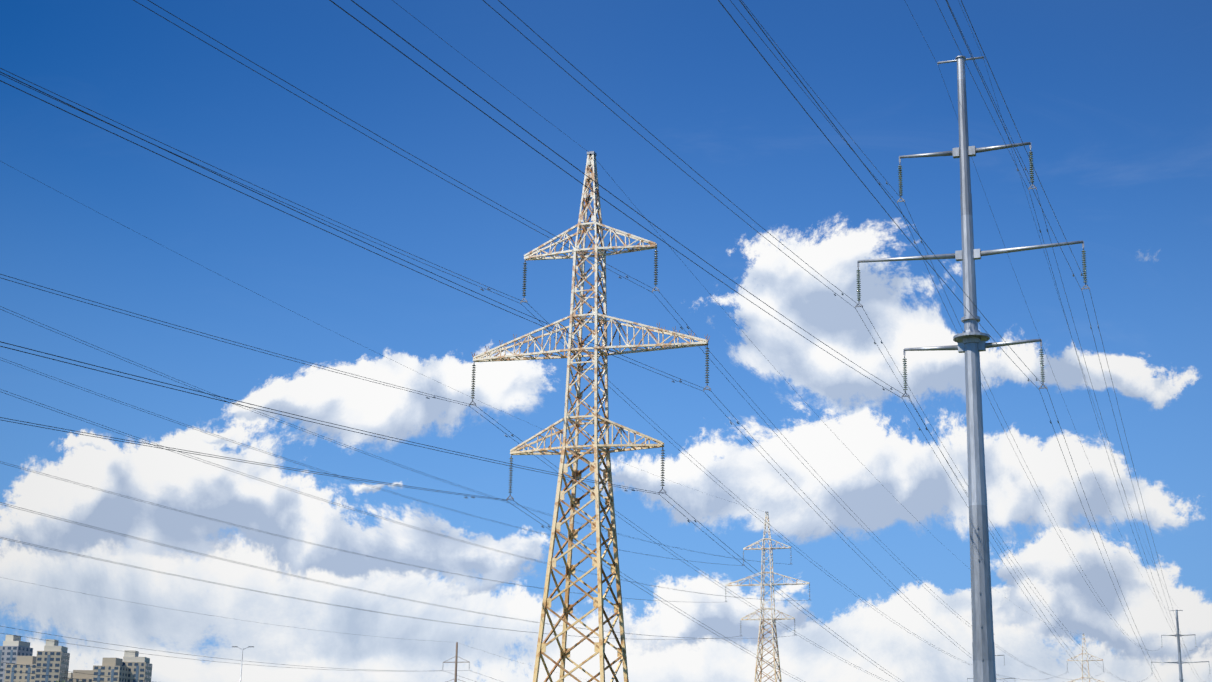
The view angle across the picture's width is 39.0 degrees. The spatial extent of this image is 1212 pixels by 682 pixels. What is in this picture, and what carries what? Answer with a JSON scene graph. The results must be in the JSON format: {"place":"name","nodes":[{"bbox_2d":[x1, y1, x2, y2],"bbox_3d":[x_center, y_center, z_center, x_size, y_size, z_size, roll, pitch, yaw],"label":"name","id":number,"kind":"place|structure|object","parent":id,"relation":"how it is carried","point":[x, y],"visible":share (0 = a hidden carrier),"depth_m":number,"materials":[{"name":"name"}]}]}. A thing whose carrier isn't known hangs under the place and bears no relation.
{"place":"outdoors","nodes":[
{"label":"outdoors","id":0,"kind":"place"},
{"bbox_2d":[0,635,32,681],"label":"apartment block","id":1,"kind":"structure","parent":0,"point":[13,647],"depth_m":963.61,"materials":[{"name":"beige concrete"}]},
{"bbox_2d":[4,656,36,681],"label":"apartment block","id":2,"kind":"structure","parent":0,"point":[18,675],"depth_m":925.61,"materials":[{"name":"beige concrete"}]},
{"bbox_2d":[34,639,69,681],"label":"apartment block","id":3,"kind":"structure","parent":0,"point":[53,655],"depth_m":912.30,"materials":[{"name":"beige concrete"}]},
{"bbox_2d":[232,646,253,681],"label":"street lamp","id":4,"kind":"object","parent":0,"point":[242,658],"visible":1,"depth_m":140.64,"materials":[{"name":"grey metal"}]},
{"bbox_2d":[0,0,1211,681],"label":"sky","id":5,"kind":"structure","parent":0,"point":[1111,99],"materials":[{"name":"blue"}]},
{"label":"ground","id":6,"kind":"structure","parent":0,"visible":0},
{"bbox_2d":[67,670,92,681],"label":"apartment block","id":7,"kind":"structure","parent":6,"relation":"on","point":[80,675],"depth_m":946.14,"materials":[{"name":"beige concrete"}]},
{"bbox_2d":[92,658,128,681],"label":"apartment block","id":8,"kind":"structure","parent":6,"relation":"on","point":[112,668],"depth_m":929.24,"materials":[{"name":"beige concrete"}]},
{"bbox_2d":[122,650,151,681],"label":"apartment block","id":9,"kind":"structure","parent":6,"relation":"on","point":[140,668],"depth_m":942.55,"materials":[{"name":"beige concrete"}]},
{"bbox_2d":[442,642,469,681],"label":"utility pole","id":10,"kind":"object","parent":6,"relation":"on","point":[455,662],"visible":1,"depth_m":307.00,"materials":[{"name":"brown"}]},
{"bbox_2d":[469,151,710,681],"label":"lattice tower","id":11,"kind":"structure","parent":6,"relation":"on","point":[600,253],"depth_m":99.42,"materials":[{"name":"metal"}]},
{"bbox_2d":[725,512,810,681],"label":"lattice tower","id":12,"kind":"structure","parent":6,"relation":"on","point":[760,618],"depth_m":289.67,"materials":[{"name":"metal"}]},
{"bbox_2d":[0,0,1208,681],"bbox_3d":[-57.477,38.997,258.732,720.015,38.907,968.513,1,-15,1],"label":"conductors","id":13,"kind":"object","parent":12,"relation":"attached to","point":[548,328],"visible":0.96,"depth_m":87.18,"materials":[{"name":"grey"}]},
{"bbox_2d":[426,167,1098,527],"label":"line hardware","id":14,"kind":"object","parent":13,"relation":"attached to","point":[737,421],"visible":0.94,"depth_m":97.54,"materials":[{"name":"grey"}]},
{"bbox_2d":[855,55,1089,681],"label":"monopole","id":15,"kind":"object","parent":6,"relation":"on","point":[971,339],"visible":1,"depth_m":94.61,"materials":[{"name":"metal"}]},
{"bbox_2d":[967,655,1012,681],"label":"monopole","id":16,"kind":"object","parent":6,"relation":"on","point":[996,678],"visible":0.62,"depth_m":460.61,"materials":[{"name":"metal"}]},
{"bbox_2d":[1067,635,1103,681],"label":"lattice tower","id":17,"kind":"structure","parent":6,"relation":"on","point":[1087,661],"depth_m":410.07,"materials":[{"name":"metal"}]},
{"bbox_2d":[1151,610,1210,681],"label":"monopole","id":18,"kind":"object","parent":6,"relation":"on","point":[1180,662],"visible":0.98,"depth_m":393.34,"materials":[{"name":"metal"}]}
]}

